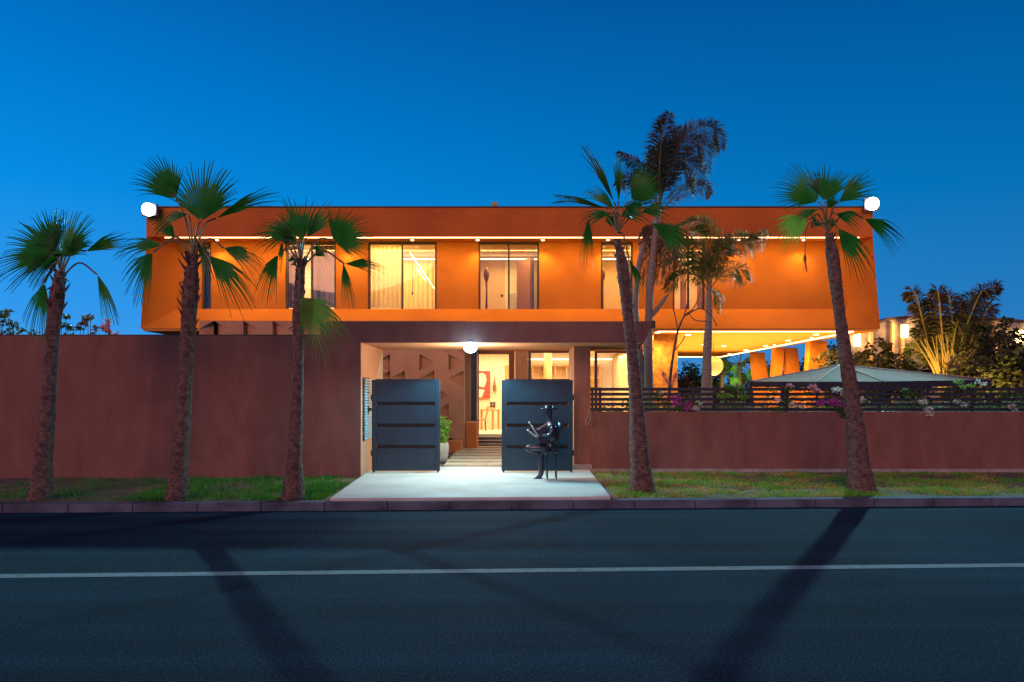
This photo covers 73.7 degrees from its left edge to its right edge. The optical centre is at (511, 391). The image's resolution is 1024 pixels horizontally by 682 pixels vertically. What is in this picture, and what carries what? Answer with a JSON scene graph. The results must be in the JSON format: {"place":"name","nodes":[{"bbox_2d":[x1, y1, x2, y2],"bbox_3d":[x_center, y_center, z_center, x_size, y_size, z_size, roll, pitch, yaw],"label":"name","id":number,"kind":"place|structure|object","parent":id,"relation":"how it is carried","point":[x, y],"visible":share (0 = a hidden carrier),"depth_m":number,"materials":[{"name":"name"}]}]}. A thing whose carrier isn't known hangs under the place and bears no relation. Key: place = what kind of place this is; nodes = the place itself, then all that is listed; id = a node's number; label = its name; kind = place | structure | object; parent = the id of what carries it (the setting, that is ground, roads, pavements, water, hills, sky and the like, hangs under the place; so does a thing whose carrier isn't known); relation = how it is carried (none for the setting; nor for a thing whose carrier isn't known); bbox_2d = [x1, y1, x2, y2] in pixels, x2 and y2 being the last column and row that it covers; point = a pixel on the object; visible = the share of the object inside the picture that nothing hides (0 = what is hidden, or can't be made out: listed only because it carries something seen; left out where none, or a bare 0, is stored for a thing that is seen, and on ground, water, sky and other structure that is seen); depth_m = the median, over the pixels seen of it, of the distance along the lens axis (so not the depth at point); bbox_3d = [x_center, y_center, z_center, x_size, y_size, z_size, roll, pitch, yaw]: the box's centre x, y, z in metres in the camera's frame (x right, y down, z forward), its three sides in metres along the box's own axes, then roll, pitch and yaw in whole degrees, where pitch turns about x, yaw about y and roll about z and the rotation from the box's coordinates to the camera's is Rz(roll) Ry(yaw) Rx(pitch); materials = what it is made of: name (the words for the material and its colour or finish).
{"place":"outdoors","nodes":[
{"label":"outdoors","id":0,"kind":"place"},
{"bbox_2d":[440,453,453,466],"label":"garden ground","id":1,"kind":"structure","parent":0,"point":[449,456],"depth_m":18.36,"materials":[{"name":"soil"}]},
{"bbox_2d":[0,309,20,334],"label":"garden shrub","id":2,"kind":"object","parent":1,"relation":"on","point":[6,314],"visible":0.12,"depth_m":16.48,"materials":[{"name":"green plant"}]},
{"bbox_2d":[8,327,44,334],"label":"garden shrub","id":3,"kind":"object","parent":1,"relation":"on","point":[21,330],"visible":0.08,"depth_m":16.42,"materials":[{"name":"green plant"}]},
{"bbox_2d":[61,313,84,334],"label":"garden shrub","id":4,"kind":"object","parent":1,"relation":"on","point":[67,326],"visible":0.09,"depth_m":16.50,"materials":[{"name":"green plant"}]},
{"bbox_2d":[78,313,100,334],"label":"garden shrub","id":5,"kind":"object","parent":1,"relation":"on","point":[86,319],"visible":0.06,"depth_m":16.64,"materials":[{"name":"green plant"}]},
{"bbox_2d":[99,317,119,334],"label":"garden shrub","id":6,"kind":"object","parent":1,"relation":"on","point":[103,327],"visible":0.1,"depth_m":16.48,"materials":[{"name":"pink plant"}]},
{"bbox_2d":[199,321,470,448],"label":"patterned wall","id":7,"kind":"structure","parent":1,"relation":"on","point":[450,370],"depth_m":20.00,"materials":[{"name":"paint"}]},
{"bbox_2d":[440,415,451,463],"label":"potted plant","id":8,"kind":"object","parent":1,"relation":"on","point":[444,445],"visible":0.61,"depth_m":16.50,"materials":[{"name":"green plant"}]},
{"bbox_2d":[441,440,461,452],"bbox_3d":[-2.225,1.570,19.685,1.550,0.340,0.570,0,0,0],"label":"planter box","id":9,"kind":"object","parent":1,"relation":"on","point":[455,445],"visible":0.27,"depth_m":19.40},
{"bbox_2d":[465,421,477,447],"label":"planter block","id":10,"kind":"structure","parent":1,"relation":"on","point":[471,434],"depth_m":20.30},
{"bbox_2d":[444,446,501,466],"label":"stepping slab path","id":11,"kind":"structure","parent":1,"relation":"on","point":[484,456],"depth_m":17.40,"materials":[{"name":"stone"}]},
{"bbox_2d":[320,321,654,477],"bbox_3d":[-0.450,0.224,15.148,6.940,3.352,2.404,0,0,0],"label":"gate portal","id":12,"kind":"object","parent":1,"relation":"on","point":[351,371],"visible":0.91,"depth_m":13.95,"materials":[{"name":"plaster"},{"name":"paint"}]},
{"bbox_2d":[366,379,439,471],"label":"metal gate","id":13,"kind":"structure","parent":12,"relation":"attached to","point":[405,424],"depth_m":14.38,"materials":[{"name":"metal"}]},
{"bbox_2d":[464,341,476,352],"bbox_3d":[-0.847,-0.913,13.900,0.270,0.243,0.200,0,0,0],"label":"globe lamp","id":14,"kind":"object","parent":12,"relation":"attached to","point":[470,346],"visible":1,"depth_m":13.84,"materials":[{"name":"white glass"}]},
{"bbox_2d":[502,379,573,471],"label":"metal gate","id":15,"kind":"structure","parent":12,"relation":"attached to","point":[524,401],"depth_m":14.38,"materials":[{"name":"metal"}]},
{"bbox_2d":[478,434,501,445],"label":"entrance steps","id":16,"kind":"structure","parent":1,"relation":"on","point":[489,439],"depth_m":22.66,"materials":[{"name":"brown wood"}]},
{"bbox_2d":[141,206,879,433],"bbox_3d":[0.608,-2.361,32.985,27.326,8.321,18.030,0,0,0],"label":"villa","id":17,"kind":"object","parent":1,"relation":"on","point":[528,257],"visible":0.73,"depth_m":25.00,"materials":[{"name":"paint"}]},
{"bbox_2d":[142,203,157,216],"bbox_3d":[-12.588,-6.317,23.842,0.520,0.450,0.576,0,0,0],"label":"floodlight","id":18,"kind":"object","parent":17,"relation":"attached to","point":[149,209],"visible":1,"depth_m":23.63,"materials":[{"name":"white"}]},
{"bbox_2d":[202,242,210,308],"bbox_3d":[-11.196,-4.264,25.110,0.348,2.462,0.100,0,0,0],"label":"window","id":19,"kind":"structure","parent":17,"relation":"in","point":[206,243],"depth_m":25.06,"materials":[{"name":"brown metal"}]},
{"bbox_2d":[205,245,209,307],"bbox_3d":[-11.404,-4.316,25.601,0.420,2.329,0.126,0,0,0],"label":"curtain","id":20,"kind":"object","parent":17,"relation":"hanging from","point":[207,293],"visible":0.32,"depth_m":25.58,"materials":[{"name":"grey fabric"}]},
{"bbox_2d":[289,245,298,307],"bbox_3d":[-8.163,-4.316,25.601,0.600,2.329,0.126,0,0,0],"label":"curtain","id":21,"kind":"object","parent":17,"relation":"hanging from","point":[291,280],"visible":0.3,"depth_m":25.60,"materials":[{"name":"grey fabric"}]},
{"bbox_2d":[286,242,335,308],"bbox_3d":[-7.371,-4.264,25.110,1.842,2.462,0.100,0,0,0],"label":"window","id":22,"kind":"structure","parent":17,"relation":"in","point":[306,243],"depth_m":25.07,"materials":[{"name":"brown metal"}]},
{"bbox_2d":[313,245,333,307],"bbox_3d":[-6.963,-4.316,25.601,1.020,2.329,0.126,0,0,0],"label":"curtain","id":23,"kind":"object","parent":17,"relation":"hanging from","point":[323,278],"visible":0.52,"depth_m":25.61,"materials":[{"name":"grey fabric"}]},
{"bbox_2d":[371,246,400,307],"bbox_3d":[-4.730,-4.322,25.700,1.266,2.316,0.129,0,0,0],"label":"curtain","id":24,"kind":"object","parent":17,"relation":"hanging from","point":[386,291],"visible":0.88,"depth_m":25.71,"materials":[{"name":"fabric"}]},
{"bbox_2d":[368,242,436,308],"bbox_3d":[-4.015,-4.264,25.110,2.517,2.462,0.100,0,0,0],"label":"window","id":25,"kind":"structure","parent":17,"relation":"in","point":[402,244],"depth_m":25.07,"materials":[{"name":"brown metal"}]},
{"bbox_2d":[404,257,434,308],"bbox_3d":[-3.745,-4.375,27.900,1.406,2.209,0.129,0,0,0],"label":"curtain","id":26,"kind":"object","parent":17,"relation":"hanging from","point":[422,296],"visible":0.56,"depth_m":27.91,"materials":[{"name":"fabric"}]},
{"bbox_2d":[410,251,434,294],"bbox_3d":[-3.493,-4.789,26.654,0.971,2.003,0.151,0,0,0],"label":"pendant light bar","id":27,"kind":"object","parent":17,"relation":"hanging from","point":[418,271],"visible":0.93,"depth_m":26.63,"materials":[{"name":"beige metal"}]},
{"bbox_2d":[477,406,488,430],"bbox_3d":[-1.196,1.046,26.800,0.596,0.971,0.400,0,0,0],"label":"dining chair","id":28,"kind":"object","parent":17,"relation":"on","point":[487,409],"visible":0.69,"depth_m":26.60,"materials":[{"name":"wood"}]},
{"bbox_2d":[479,371,489,397],"bbox_3d":[-1.169,-0.299,28.322,0.514,1.128,0.076,0,0,0],"label":"abstract painting","id":29,"kind":"object","parent":17,"relation":"attached to","point":[484,384],"visible":1,"depth_m":28.30,"materials":[{"name":"red paint"}]},
{"bbox_2d":[483,267,488,308],"bbox_3d":[-0.983,-3.914,26.200,0.228,1.755,0.228,0,0,0],"label":"carved spear","id":30,"kind":"object","parent":17,"relation":"on","point":[486,274],"visible":0.91,"depth_m":26.16,"materials":[{"name":"brown wood"}]},
{"bbox_2d":[480,409,499,429],"bbox_3d":[-0.890,1.121,27.600,0.809,0.818,0.400,0,0,0],"label":"console table","id":31,"kind":"object","parent":17,"relation":"on","point":[481,417],"visible":0.93,"depth_m":27.50,"materials":[{"name":"brown wood"}]},
{"bbox_2d":[492,376,495,390],"bbox_3d":[-0.730,-0.340,28.250,0.168,0.647,0.167,0,0,0],"label":"carved wall ornament","id":32,"kind":"object","parent":17,"relation":"attached to","point":[494,386],"visible":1,"depth_m":28.20,"materials":[{"name":"brown wood"}]},
{"bbox_2d":[479,242,538,308],"bbox_3d":[-0.117,-4.264,25.110,2.223,2.462,0.100,0,0,0],"label":"window","id":33,"kind":"structure","parent":17,"relation":"in","point":[480,243],"depth_m":25.07,"materials":[{"name":"brown metal"}]},
{"bbox_2d":[505,260,536,308],"bbox_3d":[0.373,-4.373,28.394,1.313,2.666,0.008,0,0,0],"label":"doorway","id":34,"kind":"structure","parent":17,"relation":"in","point":[513,263],"depth_m":28.39,"materials":[{"name":"beige paint"}]},
{"bbox_2d":[517,258,531,308],"bbox_3d":[0.486,-4.170,27.375,0.070,2.260,0.889,0,0,-37],"label":"inner door","id":35,"kind":"structure","parent":17,"relation":"in","point":[524,267],"depth_m":27.30,"materials":[{"name":"brown wood"}]},
{"bbox_2d":[528,351,625,407],"bbox_3d":[2.581,0.031,24.670,3.993,2.997,0.100,0,0,0],"label":"window","id":36,"kind":"structure","parent":17,"relation":"in","point":[529,352],"depth_m":24.62,"materials":[{"name":"brown metal"}]},
{"bbox_2d":[603,268,604,308],"bbox_3d":[3.471,-3.914,26.200,0.228,1.755,0.228,0,0,0],"label":"carved spear","id":37,"kind":"object","parent":17,"relation":"on","point":[603,285],"visible":0.27,"depth_m":26.18,"materials":[{"name":"brown wood"}]},
{"bbox_2d":[601,242,631,308],"bbox_3d":[3.839,-4.264,25.110,1.168,2.462,0.100,0,0,0],"label":"window","id":38,"kind":"structure","parent":17,"relation":"in","point":[602,243],"depth_m":25.06,"materials":[{"name":"brown metal"}]},
{"bbox_2d":[673,242,703,308],"bbox_3d":[6.477,-4.264,25.110,1.168,2.462,0.100,0,0,0],"label":"window","id":39,"kind":"structure","parent":17,"relation":"in","point":[679,242],"depth_m":25.06,"materials":[{"name":"brown metal"}]},
{"bbox_2d":[712,343,722,374],"bbox_3d":[8.863,-1.428,30.000,0.810,1.408,0.810,0,0,0],"label":"paper lantern","id":40,"kind":"object","parent":17,"relation":"hanging from","point":[717,365],"visible":0.66,"depth_m":29.69,"materials":[{"name":"yellow"}]},
{"bbox_2d":[863,197,878,210],"bbox_3d":[12.477,-6.511,23.842,0.520,0.450,0.576,0,0,0],"label":"floodlight","id":41,"kind":"object","parent":17,"relation":"attached to","point":[872,204],"visible":1,"depth_m":23.62,"materials":[{"name":"white"}]},
{"bbox_2d":[612,110,730,407],"bbox_3d":[4.284,-2.822,17.581,3.538,9.040,1.367,0,0,-18],"label":"feather palm","id":42,"kind":"object","parent":1,"relation":"on","point":[664,149],"visible":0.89,"depth_m":17.53,"materials":[{"name":"green plant"}]},
{"bbox_2d":[661,288,716,406],"bbox_3d":[4.484,-0.369,17.195,1.550,4.572,0.302,0,0,-10],"label":"bare sapling","id":43,"kind":"object","parent":1,"relation":"on","point":[669,385],"visible":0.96,"depth_m":17.18,"materials":[{"name":"brown plant"}]},
{"bbox_2d":[678,362,701,396],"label":"garden tree","id":44,"kind":"object","parent":1,"relation":"on","point":[692,371],"visible":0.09,"depth_m":46.56,"materials":[{"name":"green plant"}]},
{"bbox_2d":[678,372,716,406],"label":"garden tree","id":45,"kind":"object","parent":1,"relation":"on","point":[688,384],"visible":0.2,"depth_m":45.23,"materials":[{"name":"green plant"}]},
{"bbox_2d":[682,360,728,406],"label":"garden tree","id":46,"kind":"object","parent":1,"relation":"on","point":[715,379],"visible":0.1,"depth_m":48.74,"materials":[{"name":"green plant"}]},
{"bbox_2d":[660,213,768,407],"bbox_3d":[5.410,-1.461,17.916,3.243,6.354,1.700,0,0,0],"label":"feather palm","id":47,"kind":"object","parent":1,"relation":"on","point":[707,267],"visible":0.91,"depth_m":17.88,"materials":[{"name":"green plant"}]},
{"bbox_2d":[701,358,741,407],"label":"garden fan palm","id":48,"kind":"object","parent":1,"relation":"on","point":[732,377],"visible":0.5,"depth_m":42.95,"materials":[{"name":"green plant"}]},
{"bbox_2d":[712,377,748,407],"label":"garden tree","id":49,"kind":"object","parent":1,"relation":"on","point":[728,383],"visible":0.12,"depth_m":44.80,"materials":[{"name":"green plant"}]},
{"bbox_2d":[720,351,757,407],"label":"garden fan palm","id":50,"kind":"object","parent":1,"relation":"on","point":[739,365],"visible":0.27,"depth_m":43.88,"materials":[{"name":"green plant"}]},
{"bbox_2d":[734,357,769,406],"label":"garden fan palm","id":51,"kind":"object","parent":1,"relation":"on","point":[744,374],"visible":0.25,"depth_m":45.88,"materials":[{"name":"green plant"}]},
{"bbox_2d":[766,361,783,406],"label":"garden tree","id":52,"kind":"object","parent":1,"relation":"on","point":[769,376],"visible":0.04,"depth_m":49.49,"materials":[{"name":"green plant"}]},
{"bbox_2d":[799,353,804,370],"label":"garden tree","id":53,"kind":"object","parent":1,"relation":"on","point":[802,366],"visible":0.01,"depth_m":43.76,"materials":[{"name":"green plant"}]},
{"bbox_2d":[601,396,1023,407],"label":"undergrowth","id":54,"kind":"object","parent":1,"relation":"on","point":[828,406],"visible":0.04,"depth_m":15.72,"materials":[{"name":"green plant"}]},
{"bbox_2d":[826,341,838,396],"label":"garden tree","id":55,"kind":"object","parent":1,"relation":"on","point":[831,348],"visible":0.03,"depth_m":39.27,"materials":[{"name":"green plant"}]},
{"bbox_2d":[811,347,871,407],"bbox_3d":[12.941,-0.050,26.965,2.071,3.593,1.989,0,0,0],"label":"garden shrub","id":56,"kind":"object","parent":1,"relation":"on","point":[833,354],"visible":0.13,"depth_m":26.68,"materials":[{"name":"green plant"}]},
{"bbox_2d":[749,364,991,407],"bbox_3d":[10.747,0.465,20.050,7.580,2.550,4.959,0,0,0],"label":"shade tent","id":57,"kind":"object","parent":1,"relation":"on","point":[830,377],"visible":0.73,"depth_m":19.18,"materials":[{"name":"grey fabric"}]},
{"bbox_2d":[856,342,895,407],"bbox_3d":[14.584,-0.155,28.039,2.016,3.804,2.087,0,0,0],"label":"garden shrub","id":58,"kind":"object","parent":1,"relation":"on","point":[880,360],"visible":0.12,"depth_m":27.70,"materials":[{"name":"green plant"}]},
{"bbox_2d":[867,337,899,407],"bbox_3d":[15.840,-0.310,28.990,1.562,4.110,1.662,0,0,0],"label":"garden shrub","id":59,"kind":"object","parent":1,"relation":"on","point":[885,346],"visible":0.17,"depth_m":28.79,"materials":[{"name":"green plant"}]},
{"bbox_2d":[893,349,935,407],"bbox_3d":[16.431,-0.067,27.910,2.133,3.626,2.038,0,0,0],"label":"garden shrub","id":60,"kind":"object","parent":1,"relation":"on","point":[905,365],"visible":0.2,"depth_m":27.60,"materials":[{"name":"green plant"}]},
{"bbox_2d":[850,315,1023,407],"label":"neighbour wall","id":61,"kind":"structure","parent":1,"relation":"on","point":[889,331],"depth_m":38.00,"materials":[{"name":"grey stone"}]},
{"bbox_2d":[854,334,859,345],"bbox_3d":[19.024,-2.899,37.635,0.400,0.740,0.369,0,0,0],"label":"wall lamp","id":62,"kind":"object","parent":61,"relation":"attached to","point":[857,340],"visible":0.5,"depth_m":37.50,"materials":[{"name":"white glass"}]},
{"bbox_2d":[900,323,909,336],"bbox_3d":[21.650,-3.385,37.635,0.400,0.740,0.369,0,0,0],"label":"wall lamp","id":63,"kind":"object","parent":61,"relation":"attached to","point":[904,330],"visible":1,"depth_m":37.51,"materials":[{"name":"white glass"}]},
{"bbox_2d":[899,276,1007,402],"bbox_3d":[16.509,-1.967,25.158,4.378,4.829,2.410,0,0,0],"label":"golden stem palm","id":64,"kind":"object","parent":1,"relation":"on","point":[956,334],"visible":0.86,"depth_m":24.72,"materials":[{"name":"green wood"}]},
{"bbox_2d":[942,341,1004,407],"bbox_3d":[16.263,-0.003,24.018,2.211,3.500,1.773,0,0,0],"label":"garden shrub","id":65,"kind":"object","parent":1,"relation":"on","point":[960,354],"visible":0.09,"depth_m":23.72,"materials":[{"name":"green plant"}]},
{"bbox_2d":[964,323,1009,386],"bbox_3d":[18.101,-0.502,26.113,2.041,4.493,1.869,0,0,0],"label":"garden shrub","id":66,"kind":"object","parent":1,"relation":"on","point":[998,346],"visible":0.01,"depth_m":26.05,"materials":[{"name":"green plant"}]},
{"bbox_2d":[956,348,1020,407],"bbox_3d":[15.461,0.181,22.164,1.702,3.131,1.781,0,0,-37],"label":"garden shrub","id":67,"kind":"object","parent":1,"relation":"on","point":[969,368],"visible":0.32,"depth_m":21.84,"materials":[{"name":"green plant"}]},
{"bbox_2d":[972,316,1023,387],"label":"garden shrub","id":68,"kind":"object","parent":1,"relation":"on","point":[1010,342],"visible":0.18,"depth_m":24.11,"materials":[{"name":"green plant"}]},
{"bbox_2d":[994,346,1023,406],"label":"garden shrub","id":69,"kind":"object","parent":1,"relation":"on","point":[1016,375],"visible":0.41,"depth_m":21.49,"materials":[{"name":"green plant"}]},
{"bbox_2d":[1007,327,1023,357],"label":"garden shrub","id":70,"kind":"object","parent":1,"relation":"on","point":[1016,329],"visible":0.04,"depth_m":25.52,"materials":[{"name":"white plant"}]},
{"bbox_2d":[330,470,610,501],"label":"driveway slab","id":71,"kind":"structure","parent":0,"point":[440,485],"depth_m":12.33,"materials":[{"name":"concrete"}]},
{"bbox_2d":[525,405,562,479],"bbox_3d":[0.625,0.998,13.350,0.746,1.480,0.549,0,0,0],"label":"seated statue","id":72,"kind":"object","parent":71,"relation":"on","point":[548,433],"visible":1,"depth_m":13.23,"materials":[{"name":"black metal"}]},
{"bbox_2d":[371,467,574,469],"bbox_3d":[-0.865,1.790,15.216,4.470,0.180,0.568,0,0,0],"label":"threshold","id":73,"kind":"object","parent":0,"point":[470,468],"depth_m":15.13,"materials":[{"name":"concrete"}]},
{"bbox_2d":[0,506,1023,681],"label":"road","id":74,"kind":"structure","parent":0,"point":[961,624],"depth_m":6.31,"materials":[{"name":"grey asphalt"}]},
{"bbox_2d":[0,563,1023,577],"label":"road marking","id":75,"kind":"object","parent":74,"relation":"on","point":[501,570],"visible":1,"depth_m":7.24,"materials":[{"name":"white paint"}]},
{"bbox_2d":[0,469,1023,501],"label":"verge ground","id":76,"kind":"structure","parent":0,"point":[9,481],"depth_m":12.74,"materials":[{"name":"green plant"}]},
{"bbox_2d":[0,208,132,501],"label":"fan palm","id":77,"kind":"object","parent":76,"relation":"on","point":[41,249],"visible":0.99,"depth_m":11.11,"materials":[{"name":"green plant"}]},
{"bbox_2d":[0,474,357,501],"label":"grass","id":78,"kind":"structure","parent":76,"relation":"on","point":[328,488],"depth_m":12.20,"materials":[{"name":"green plant"}]},
{"bbox_2d":[114,154,281,500],"bbox_3d":[-5.219,-1.027,11.370,2.757,5.713,1.078,0,0,0],"label":"fan palm","id":79,"kind":"object","parent":76,"relation":"on","point":[209,201],"visible":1,"depth_m":11.14,"materials":[{"name":"green plant"}]},
{"bbox_2d":[251,195,391,500],"bbox_3d":[-3.178,-0.752,11.270,2.266,5.091,0.857,0,0,0],"label":"fan palm","id":80,"kind":"object","parent":76,"relation":"on","point":[308,312],"visible":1,"depth_m":11.15,"materials":[{"name":"green plant"}]},
{"bbox_2d":[15,471,1020,499],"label":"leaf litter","id":81,"kind":"object","parent":76,"relation":"on","point":[616,481],"visible":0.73,"depth_m":12.92,"materials":[{"name":"brown plant"}]},
{"bbox_2d":[552,146,701,494],"bbox_3d":[2.008,-1.184,11.971,2.632,6.192,0.948,0,0,0],"label":"fan palm","id":82,"kind":"object","parent":76,"relation":"on","point":[641,478],"visible":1,"depth_m":11.91,"materials":[{"name":"green plant"}]},
{"bbox_2d":[766,163,904,493],"bbox_3d":[5.847,-1.075,12.225,2.913,6.164,1.064,0,0,-23],"label":"fan palm","id":83,"kind":"object","parent":76,"relation":"on","point":[859,474],"visible":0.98,"depth_m":12.02,"materials":[{"name":"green plant"}]},
{"bbox_2d":[0,0,1023,387],"label":"sky","id":84,"kind":"structure","parent":0,"point":[338,102],"materials":[{"name":"blue"}]},
{"label":"ground","id":85,"kind":"structure","parent":0,"visible":0},
{"bbox_2d":[0,335,319,477],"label":"boundary wall","id":86,"kind":"structure","parent":85,"relation":"on","point":[116,397],"depth_m":13.95,"materials":[{"name":"plaster"}]},
{"bbox_2d":[0,496,1023,512],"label":"kerb","id":87,"kind":"structure","parent":85,"relation":"on","point":[329,505],"depth_m":11.05,"materials":[{"name":"concrete"}]},
{"bbox_2d":[590,411,1023,471],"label":"boundary wall","id":88,"kind":"structure","parent":85,"relation":"on","point":[897,441],"depth_m":15.00,"materials":[{"name":"paint"}]},
{"bbox_2d":[590,387,1023,411],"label":"slat fence","id":89,"kind":"object","parent":88,"relation":"on","point":[878,399],"visible":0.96,"depth_m":15.06,"materials":[{"name":"paint"}]},
{"bbox_2d":[652,390,668,405],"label":"climbing plant","id":90,"kind":"object","parent":89,"relation":"attached to","point":[659,393],"visible":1,"depth_m":14.96,"materials":[{"name":"green plant"}]},
{"bbox_2d":[670,392,702,411],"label":"climbing plant","id":91,"kind":"object","parent":89,"relation":"attached to","point":[689,403],"visible":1,"depth_m":14.96,"materials":[{"name":"purple plant"}]},
{"bbox_2d":[717,385,749,399],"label":"climbing plant","id":92,"kind":"object","parent":89,"relation":"attached to","point":[731,388],"visible":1,"depth_m":14.95,"materials":[{"name":"green plant"}]},
{"bbox_2d":[768,383,812,411],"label":"climbing plant","id":93,"kind":"object","parent":89,"relation":"attached to","point":[790,386],"visible":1,"depth_m":14.97,"materials":[{"name":"green plant"}]},
{"bbox_2d":[807,384,866,417],"bbox_3d":[7.131,0.213,15.003,1.287,0.790,0.289,0,0,0],"label":"climbing plant","id":94,"kind":"object","parent":89,"relation":"attached to","point":[830,402],"visible":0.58,"depth_m":14.95,"materials":[{"name":"purple plant"}]},
{"bbox_2d":[900,387,935,415],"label":"climbing plant","id":95,"kind":"object","parent":89,"relation":"attached to","point":[912,394],"visible":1,"depth_m":14.96,"materials":[{"name":"green plant"}]},
{"bbox_2d":[952,379,987,407],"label":"climbing plant","id":96,"kind":"object","parent":89,"relation":"attached to","point":[970,385],"visible":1,"depth_m":14.98,"materials":[{"name":"green plant"}]},
{"bbox_2d":[996,391,1023,411],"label":"climbing plant","id":97,"kind":"object","parent":89,"relation":"attached to","point":[1012,405],"visible":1,"depth_m":14.97,"materials":[{"name":"green plant"}]}
]}

